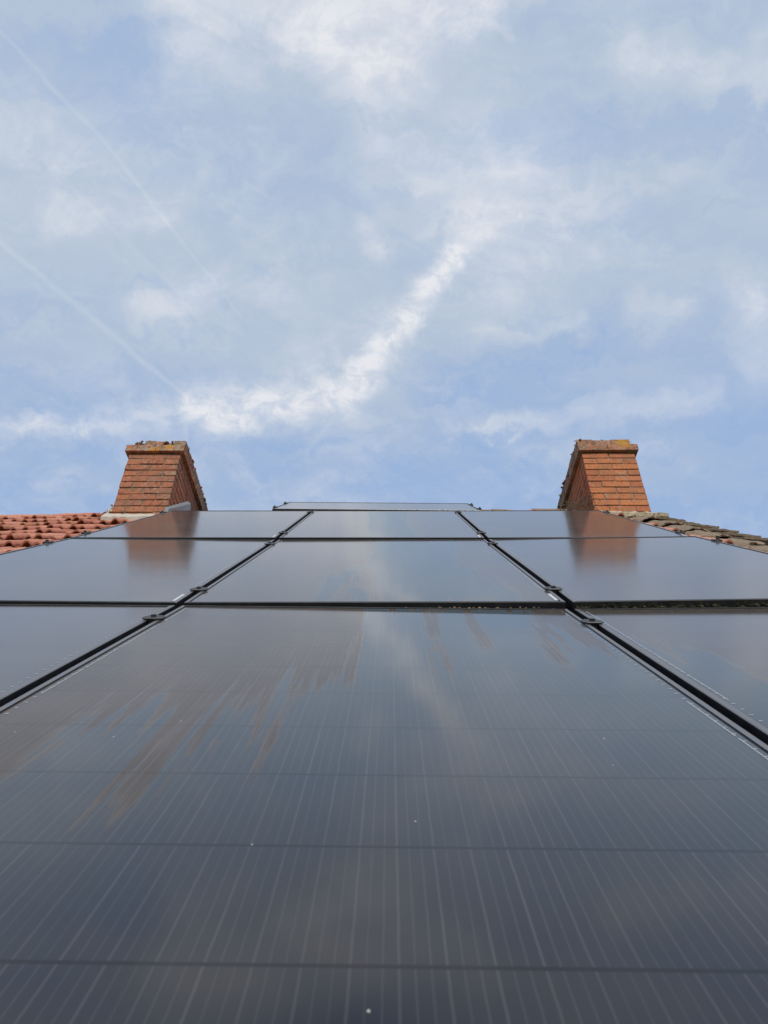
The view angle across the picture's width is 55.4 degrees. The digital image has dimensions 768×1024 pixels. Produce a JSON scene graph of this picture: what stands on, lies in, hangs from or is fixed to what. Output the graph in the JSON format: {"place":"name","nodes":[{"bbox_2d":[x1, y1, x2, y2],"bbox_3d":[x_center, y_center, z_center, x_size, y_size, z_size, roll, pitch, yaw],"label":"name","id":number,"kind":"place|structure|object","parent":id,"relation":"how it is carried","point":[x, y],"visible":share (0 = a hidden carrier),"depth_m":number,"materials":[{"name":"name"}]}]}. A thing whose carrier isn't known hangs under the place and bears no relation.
{"place":"outdoors","nodes":[
{"label":"outdoors","id":0,"kind":"place"},
{"bbox_2d":[0,0,767,537],"label":"sky","id":1,"kind":"structure","parent":0,"point":[364,251],"materials":[{"name":"blue"}]},
{"bbox_2d":[560,491,599,509],"bbox_3d":[1.537,-0.032,5.984,0.434,0.433,0.343,0,-39,0],"label":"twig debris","id":2,"kind":"object","parent":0,"point":[582,504],"visible":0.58,"depth_m":6.00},
{"label":"lawn","id":3,"kind":"structure","parent":0,"visible":0},
{"bbox_2d":[0,439,767,552],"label":"house","id":4,"kind":"structure","parent":3,"relation":"on","point":[158,477],"depth_m":6.17,"materials":[{"name":"brick"}]},
{"bbox_2d":[184,539,565,608],"bbox_3d":[-0.018,0.204,2.732,1.000,0.040,1.640,0,4,0],"label":"solar panel","id":5,"kind":"object","parent":4,"relation":"attached to","point":[456,573],"visible":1,"depth_m":2.33,"materials":[{"name":"black glass"}]},
{"bbox_2d":[429,606,702,608],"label":"leaf crumbs","id":6,"kind":"object","parent":5,"relation":"on","point":[510,607],"visible":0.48,"depth_m":1.90,"materials":[{"name":"brown plant"}]},
{"label":"rail","id":7,"kind":"object","parent":4,"relation":"attached to","visible":0},
{"bbox_2d":[0,604,174,706],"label":"solar panel","id":8,"kind":"object","parent":7,"relation":"attached to","point":[40,644],"visible":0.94,"depth_m":1.52,"materials":[{"name":"black glass"}]},
{"bbox_2d":[142,614,164,623],"bbox_3d":[-0.537,0.264,1.705,0.048,0.051,0.040,0,2,1],"label":"panel clamp","id":9,"kind":"object","parent":7,"relation":"attached to","point":[151,618],"visible":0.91,"depth_m":1.69,"materials":[{"name":"metal"}]},
{"bbox_2d":[0,605,767,1023],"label":"solar panel","id":10,"kind":"object","parent":7,"relation":"attached to","point":[316,815],"visible":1,"depth_m":0.66,"materials":[{"name":"black glass"}]},
{"bbox_2d":[580,618,603,629],"bbox_3d":[0.483,0.272,1.696,0.048,0.051,0.040,1,2,0],"label":"panel clamp","id":11,"kind":"object","parent":7,"relation":"attached to","point":[594,622],"visible":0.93,"depth_m":1.68,"materials":[{"name":"metal"}]},
{"bbox_2d":[575,607,767,744],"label":"solar panel","id":12,"kind":"object","parent":7,"relation":"attached to","point":[716,658],"visible":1,"depth_m":1.43,"materials":[{"name":"black glass"}]},
{"bbox_2d":[575,600,767,608],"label":"moss","id":13,"kind":"object","parent":12,"relation":"on","point":[751,604],"visible":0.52,"depth_m":1.90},
{"bbox_3d":[-0.024,0.284,2.106,3.154,0.040,0.039,0,4,0],"label":"rail","id":14,"kind":"object","parent":4,"relation":"attached to","visible":0},
{"bbox_2d":[0,538,274,608],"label":"solar panel","id":15,"kind":"object","parent":14,"relation":"attached to","point":[109,571],"visible":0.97,"depth_m":2.53,"materials":[{"name":"black glass"}]},
{"bbox_2d":[190,586,207,595],"bbox_3d":[-0.534,0.240,2.107,0.048,0.050,0.040,0,4,1],"label":"panel clamp","id":16,"kind":"object","parent":14,"relation":"attached to","point":[197,589],"visible":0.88,"depth_m":2.09,"materials":[{"name":"metal"}]},
{"bbox_2d":[544,586,561,595],"bbox_3d":[0.486,0.237,2.098,0.048,0.050,0.040,0,4,1],"label":"panel clamp","id":17,"kind":"object","parent":14,"relation":"attached to","point":[554,589],"visible":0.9,"depth_m":2.08,"materials":[{"name":"metal"}]},
{"bbox_2d":[489,536,767,613],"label":"solar panel","id":18,"kind":"object","parent":14,"relation":"attached to","point":[685,570],"visible":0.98,"depth_m":2.47,"materials":[{"name":"black glass"}]},
{"bbox_3d":[-0.013,0.206,3.343,3.154,0.040,0.039,0,4,0],"label":"rail","id":19,"kind":"object","parent":4,"relation":"attached to","visible":0},
{"bbox_2d":[487,541,497,546],"bbox_3d":[0.497,0.159,3.336,0.048,0.050,0.040,0,4,1],"label":"panel clamp","id":20,"kind":"object","parent":19,"relation":"attached to","point":[493,543],"visible":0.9,"depth_m":3.32,"materials":[{"name":"metal"}]},
{"label":"rail","id":21,"kind":"object","parent":4,"relation":"attached to","visible":0},
{"bbox_2d":[71,511,308,541],"bbox_3d":[-1.024,0.077,4.385,1.000,0.042,1.640,0,5,0],"label":"solar panel","id":22,"kind":"object","parent":21,"relation":"attached to","point":[265,525],"visible":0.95,"depth_m":4.11,"materials":[{"name":"black glass"}]},
{"bbox_2d":[279,511,483,539],"bbox_3d":[-0.004,0.077,4.376,1.000,0.042,1.640,0,5,0],"label":"solar panel","id":23,"kind":"object","parent":21,"relation":"attached to","point":[321,525],"visible":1,"depth_m":4.11,"materials":[{"name":"black glass"}]},
{"bbox_2d":[460,510,688,541],"bbox_3d":[1.016,0.076,4.367,1.000,0.041,1.640,0,5,1],"label":"solar panel","id":24,"kind":"object","parent":21,"relation":"attached to","point":[509,524],"visible":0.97,"depth_m":4.15,"materials":[{"name":"black glass"}]},
{"label":"rail","id":25,"kind":"object","parent":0,"visible":0},
{"bbox_2d":[272,502,480,510],"bbox_3d":[-0.054,-0.033,6.232,1.640,0.042,1.000,0,4,0],"label":"solar panel","id":26,"kind":"object","parent":25,"relation":"attached to","point":[324,506],"visible":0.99,"depth_m":6.09,"materials":[{"name":"black glass"}]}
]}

